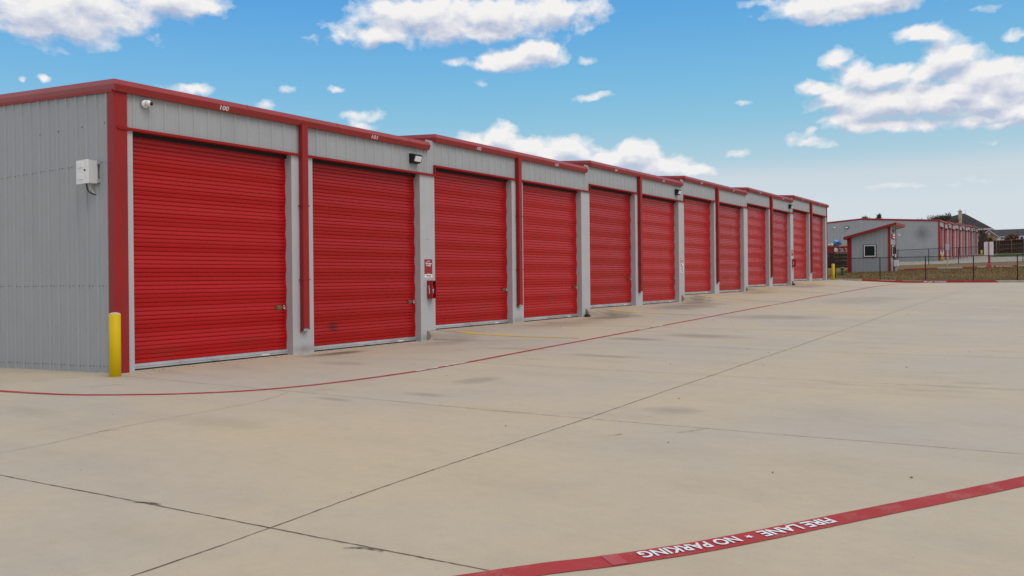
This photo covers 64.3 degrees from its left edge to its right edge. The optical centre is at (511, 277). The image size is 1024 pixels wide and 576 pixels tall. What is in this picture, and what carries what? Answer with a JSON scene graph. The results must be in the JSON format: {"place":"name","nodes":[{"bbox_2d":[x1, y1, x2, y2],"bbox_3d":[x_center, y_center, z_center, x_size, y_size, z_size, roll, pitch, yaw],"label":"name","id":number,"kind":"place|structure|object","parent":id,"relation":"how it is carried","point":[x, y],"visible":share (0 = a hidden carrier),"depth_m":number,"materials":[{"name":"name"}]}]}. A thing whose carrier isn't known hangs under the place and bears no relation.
{"place":"outdoors","nodes":[
{"label":"outdoors","id":0,"kind":"place"},
{"bbox_2d":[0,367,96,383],"bbox_3d":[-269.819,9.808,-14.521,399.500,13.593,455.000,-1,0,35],"label":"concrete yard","id":1,"kind":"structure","parent":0,"point":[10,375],"depth_m":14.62,"materials":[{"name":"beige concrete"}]},
{"bbox_2d":[0,78,828,376],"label":"storage building","id":2,"kind":"structure","parent":1,"relation":"on","point":[194,229],"depth_m":17.61,"materials":[{"name":"metal"}]},
{"bbox_2d":[76,159,100,194],"bbox_3d":[-7.551,-1.780,14.508,0.422,0.618,0.231,-1,0,35],"label":"utility box","id":3,"kind":"object","parent":2,"relation":"attached to","point":[86,172],"visible":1,"depth_m":14.43,"materials":[{"name":"white metal"}]},
{"bbox_2d":[76,159,88,184],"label":"door","id":4,"kind":"structure","parent":3,"relation":"in","point":[82,166],"depth_m":14.42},
{"bbox_2d":[141,100,152,107],"bbox_3d":[-6.564,-3.136,14.665,0.170,0.150,0.160,-1,0,35],"label":"security camera","id":5,"kind":"object","parent":2,"relation":"attached to","point":[146,103],"visible":1,"depth_m":14.64,"materials":[{"name":"white plastic"}]},
{"bbox_2d":[132,132,287,369],"bbox_3d":[-5.877,-0.482,16.091,0.106,4.298,3.700,-1,0,35],"label":"roll up door","id":6,"kind":"structure","parent":2,"relation":"in","point":[209,224],"depth_m":15.97,"materials":[{"name":"metal"}]},
{"bbox_2d":[312,159,415,351],"bbox_3d":[-3.512,-0.505,19.526,0.108,4.298,3.700,-1,0,35],"label":"roll up door","id":7,"kind":"structure","parent":2,"relation":"in","point":[364,230],"depth_m":19.46,"materials":[{"name":"metal"}]},
{"bbox_2d":[409,153,422,163],"bbox_3d":[-2.426,-3.025,20.631,0.189,0.245,0.316,-1,0,35],"label":"wall light","id":8,"kind":"object","parent":2,"relation":"attached to","point":[415,158],"visible":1,"depth_m":20.55,"materials":[{"name":"black glass"}]},
{"bbox_2d":[424,259,431,277],"bbox_3d":[-2.170,-0.242,21.144,0.008,0.475,0.305,-1,0,35],"label":"sign","id":9,"kind":"object","parent":2,"relation":"attached to","point":[428,268],"visible":1,"depth_m":21.14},
{"bbox_2d":[427,280,436,300],"bbox_3d":[-2.077,0.338,21.119,0.175,0.536,0.186,-1,0,35],"label":"extinguisher cabinet","id":10,"kind":"object","parent":2,"relation":"attached to","point":[431,289],"visible":1,"depth_m":21.07,"materials":[{"name":"red metal"}]},
{"bbox_2d":[434,168,507,329],"bbox_3d":[-1.155,-0.775,22.950,0.106,4.299,3.700,-1,0,35],"label":"roll up door","id":11,"kind":"structure","parent":2,"relation":"in","point":[470,211],"depth_m":22.94,"materials":[{"name":"metal"}]},
{"bbox_2d":[522,182,577,321],"bbox_3d":[1.211,-0.798,26.384,0.106,4.299,3.700,-1,0,35],"label":"roll up door","id":12,"kind":"structure","parent":2,"relation":"in","point":[549,213],"depth_m":26.41,"materials":[{"name":"metal"}]},
{"bbox_2d":[589,186,631,308],"bbox_3d":[3.566,-1.074,29.809,0.109,4.299,3.700,-1,0,35],"label":"roll up door","id":13,"kind":"structure","parent":2,"relation":"in","point":[609,210],"depth_m":29.88,"materials":[{"name":"metal"}]},
{"bbox_2d":[642,196,675,304],"bbox_3d":[5.932,-1.097,33.242,0.106,4.299,3.700,-1,0,35],"label":"roll up door","id":14,"kind":"structure","parent":2,"relation":"in","point":[658,224],"depth_m":33.38,"materials":[{"name":"metal"}]},
{"bbox_2d":[675,189,681,194],"bbox_3d":[7.017,-3.616,34.348,0.189,0.245,0.316,-1,0,35],"label":"wall light","id":15,"kind":"object","parent":2,"relation":"attached to","point":[677,191],"visible":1,"depth_m":34.26,"materials":[{"name":"black glass"}]},
{"bbox_2d":[681,258,682,272],"bbox_3d":[7.281,-0.526,34.867,0.009,0.610,0.280,-1,0,35],"label":"notice sign","id":16,"kind":"object","parent":2,"relation":"attached to","point":[681,265],"visible":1,"depth_m":34.85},
{"bbox_2d":[684,197,710,294],"bbox_3d":[8.287,-1.400,36.667,0.108,4.298,3.700,-1,0,35],"label":"roll up door","id":17,"kind":"structure","parent":2,"relation":"in","point":[697,273],"depth_m":36.82,"materials":[{"name":"metal"}]},
{"bbox_2d":[719,203,740,292],"bbox_3d":[10.654,-1.423,40.100,0.106,4.298,3.700,-1,0,35],"label":"roll up door","id":18,"kind":"structure","parent":2,"relation":"in","point":[730,273],"depth_m":40.32,"materials":[{"name":"metal"}]},
{"bbox_2d":[747,205,765,286],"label":"roll up door","id":19,"kind":"structure","parent":2,"relation":"in","point":[755,215],"depth_m":43.73,"materials":[{"name":"metal"}]},
{"bbox_2d":[773,210,787,285],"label":"roll up door","id":20,"kind":"structure","parent":2,"relation":"in","point":[780,278],"depth_m":47.27,"materials":[{"name":"metal"}]},
{"bbox_2d":[792,259,795,266],"bbox_3d":[16.809,-0.844,48.553,0.175,0.536,0.186,-1,0,35],"label":"extinguisher cabinet","id":21,"kind":"object","parent":2,"relation":"attached to","point":[793,262],"visible":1,"depth_m":48.49,"materials":[{"name":"red metal"}]},
{"bbox_2d":[793,210,806,280],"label":"roll up door","id":22,"kind":"structure","parent":2,"relation":"in","point":[799,218],"depth_m":50.68,"materials":[{"name":"metal"}]},
{"bbox_2d":[812,215,823,279],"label":"roll up door","id":23,"kind":"structure","parent":2,"relation":"in","point":[817,274],"depth_m":54.24,"materials":[{"name":"metal"}]},
{"bbox_2d":[0,280,1023,575],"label":"concrete yard","id":24,"kind":"structure","parent":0,"point":[592,486],"depth_m":7.74,"materials":[{"name":"beige concrete"}]},
{"bbox_2d":[109,312,120,376],"bbox_3d":[-6.730,1.160,13.806,0.186,1.151,0.186,-1,0,35],"label":"bollard","id":25,"kind":"object","parent":24,"relation":"on","point":[114,344],"visible":0.92,"depth_m":13.73,"materials":[{"name":"yellow metal"}]},
{"bbox_2d":[105,383,705,550],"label":"cracks","id":26,"kind":"object","parent":24,"relation":"on","point":[343,547],"visible":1,"depth_m":4.98,"materials":[{"name":"grey concrete"}]},
{"bbox_2d":[0,283,915,394],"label":"fire lane line","id":27,"kind":"object","parent":24,"relation":"on","point":[376,376],"visible":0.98,"depth_m":12.85,"materials":[{"name":"red paint"}]},
{"bbox_2d":[415,293,834,370],"bbox_3d":[5.152,1.238,24.867,5.736,0.780,37.767,-1,0,44],"label":"fire lane lettering","id":28,"kind":"object","parent":27,"relation":"on","point":[465,362],"visible":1,"depth_m":14.48},
{"bbox_2d":[2,282,1018,575],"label":"concrete joints","id":29,"kind":"object","parent":24,"relation":"on","point":[460,460],"visible":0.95,"depth_m":6.68,"materials":[{"name":"grey concrete"}]},
{"bbox_2d":[427,281,793,339],"bbox_3d":[7.476,0.926,34.904,0.256,1.281,33.732,-1,0,35],"label":"apron step","id":30,"kind":"object","parent":24,"relation":"on","point":[428,335],"visible":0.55,"depth_m":21.31,"materials":[{"name":"grey concrete"}]},
{"bbox_2d":[605,309,690,314],"bbox_3d":[4.549,1.141,27.183,3.993,0.161,0.098,-1,0,27],"label":"stall line","id":31,"kind":"object","parent":24,"relation":"on","point":[643,312],"visible":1,"depth_m":27.30,"materials":[{"name":"paint"}]},
{"bbox_2d":[455,476,1023,575],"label":"fire lane line","id":32,"kind":"object","parent":24,"relation":"on","point":[543,568],"visible":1,"depth_m":5.09,"materials":[{"name":"red paint"}]},
{"bbox_2d":[601,554,627,564],"bbox_3d":[0.592,1.625,4.702,0.101,0.002,0.168,-1,0,-19],"label":"paint patch","id":33,"kind":"object","parent":32,"relation":"on","point":[614,559],"visible":1,"depth_m":4.70,"materials":[{"name":"red paint"}]},
{"bbox_2d":[636,518,836,556],"bbox_3d":[1.433,1.607,5.053,1.496,0.012,0.128,-1,0,-24],"label":"fire lane lettering","id":34,"kind":"object","parent":32,"relation":"on","point":[714,541],"visible":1,"depth_m":4.99},
{"bbox_2d":[695,295,783,301],"bbox_3d":[9.271,0.859,34.041,3.993,0.250,0.097,-1,0,27],"label":"stall line","id":35,"kind":"object","parent":24,"relation":"on","point":[729,298],"visible":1,"depth_m":34.17,"materials":[{"name":"paint"}]},
{"bbox_2d":[831,264,834,279],"bbox_3d":[22.489,-0.366,57.037,0.200,1.231,0.200,-1,0,35],"label":"bollard","id":36,"kind":"object","parent":24,"relation":"on","point":[833,271],"visible":0.92,"depth_m":56.96,"materials":[{"name":"yellow metal"}]},
{"bbox_2d":[828,279,1023,282],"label":"kerb","id":37,"kind":"structure","parent":24,"relation":"on","point":[954,281],"depth_m":55.58,"materials":[{"name":"grey concrete"}]},
{"bbox_2d":[828,256,1023,280],"bbox_3d":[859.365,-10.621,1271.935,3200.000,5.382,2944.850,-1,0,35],"label":"lawn","id":38,"kind":"structure","parent":0,"point":[934,266],"depth_m":62.11,"materials":[{"name":"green plant"}]},
{"bbox_2d":[828,254,831,267],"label":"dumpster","id":39,"kind":"object","parent":38,"relation":"on","point":[829,264],"visible":0.33,"depth_m":86.93,"materials":[{"name":"black metal"}]},
{"bbox_2d":[834,252,846,267],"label":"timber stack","id":40,"kind":"object","parent":38,"relation":"on","point":[836,255],"visible":0.33,"depth_m":85.98,"materials":[{"name":"brown wood"}]},
{"bbox_2d":[843,222,904,271],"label":"office kiosk","id":41,"kind":"object","parent":38,"relation":"on","point":[868,246],"visible":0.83,"depth_m":66.54,"materials":[{"name":"grey metal"}]},
{"bbox_2d":[863,244,876,256],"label":"window","id":42,"kind":"structure","parent":41,"relation":"in","point":[868,250],"depth_m":66.50,"materials":[{"name":"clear glass"}]},
{"bbox_2d":[891,245,893,255],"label":"window","id":43,"kind":"structure","parent":41,"relation":"in","point":[892,246],"depth_m":65.90,"materials":[{"name":"clear glass"}]},
{"bbox_2d":[893,245,895,270],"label":"door","id":44,"kind":"structure","parent":41,"relation":"in","point":[894,245],"depth_m":66.65,"materials":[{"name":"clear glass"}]},
{"bbox_2d":[893,260,898,270],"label":"electrical cabinet","id":45,"kind":"object","parent":38,"relation":"on","point":[896,263],"visible":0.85,"depth_m":65.57,"materials":[{"name":"white metal"}]},
{"bbox_2d":[828,254,1023,280],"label":"chain link fence","id":46,"kind":"object","parent":38,"relation":"on","point":[878,263],"visible":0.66,"depth_m":56.30,"materials":[{"name":"black metal"}]},
{"bbox_2d":[828,244,1023,267],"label":"chain link fence","id":47,"kind":"object","parent":38,"relation":"on","point":[945,253],"visible":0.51,"depth_m":79.14,"materials":[{"name":"black metal"}]},
{"bbox_2d":[921,213,951,221],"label":"oak tree","id":48,"kind":"object","parent":38,"relation":"on","point":[944,218],"visible":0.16,"depth_m":174.85,"materials":[{"name":"green plant"}]},
{"bbox_2d":[945,244,948,268],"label":"road sign","id":49,"kind":"object","parent":38,"relation":"on","point":[947,247],"visible":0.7,"depth_m":65.35,"materials":[{"name":"grey metal"}]},
{"bbox_2d":[949,209,995,234],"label":"house","id":50,"kind":"structure","parent":38,"relation":"on","point":[965,219],"depth_m":195.38,"materials":[{"name":"stone"}]},
{"bbox_2d":[984,242,993,267],"bbox_3d":[36.941,-1.698,63.102,0.628,2.170,0.600,-1,0,35],"label":"sign board","id":51,"kind":"object","parent":38,"relation":"on","point":[988,248],"visible":0.72,"depth_m":63.08,"materials":[{"name":"white metal"}]},
{"bbox_2d":[978,238,1023,253],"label":"wooden fence","id":52,"kind":"object","parent":38,"relation":"on","point":[1019,242],"visible":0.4,"depth_m":158.64,"materials":[{"name":"brown wood"}]},
{"bbox_2d":[978,229,1023,252],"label":"house","id":53,"kind":"structure","parent":38,"relation":"on","point":[997,235],"depth_m":184.77,"materials":[{"name":"brick"}]},
{"bbox_2d":[1004,233,1018,239],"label":"orange tree","id":54,"kind":"object","parent":38,"relation":"on","point":[1011,236],"visible":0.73,"depth_m":173.13,"materials":[{"name":"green plant"}]},
{"bbox_2d":[900,256,1023,264],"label":"yard","id":55,"kind":"structure","parent":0,"point":[966,260],"depth_m":98.25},
{"bbox_2d":[828,246,846,262],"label":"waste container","id":56,"kind":"object","parent":55,"relation":"on","point":[832,249],"visible":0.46,"depth_m":87.59,"materials":[{"name":"red metal"}]},
{"bbox_2d":[827,218,978,261],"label":"storage building","id":57,"kind":"structure","parent":55,"relation":"on","point":[921,235],"depth_m":106.28,"materials":[{"name":"metal"}]},
{"bbox_2d":[940,227,941,260],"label":"roll up door","id":58,"kind":"structure","parent":57,"relation":"in","point":[940,227],"depth_m":104.79,"materials":[{"name":"metal"}]},
{"bbox_2d":[948,229,949,259],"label":"roll up door","id":59,"kind":"structure","parent":57,"relation":"in","point":[949,229],"depth_m":112.22,"materials":[{"name":"metal"}]},
{"bbox_2d":[902,265,1022,269],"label":"kerb","id":60,"kind":"structure","parent":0,"point":[963,267],"depth_m":66.57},
{"bbox_2d":[978,253,1023,256],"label":"green lawn","id":61,"kind":"structure","parent":0,"point":[1010,254],"depth_m":147.74,"materials":[{"name":"green plant"}]},
{"bbox_2d":[979,229,988,254],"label":"bare tree","id":62,"kind":"object","parent":61,"relation":"on","point":[982,234],"visible":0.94,"depth_m":150.34,"materials":[{"name":"brown plant"}]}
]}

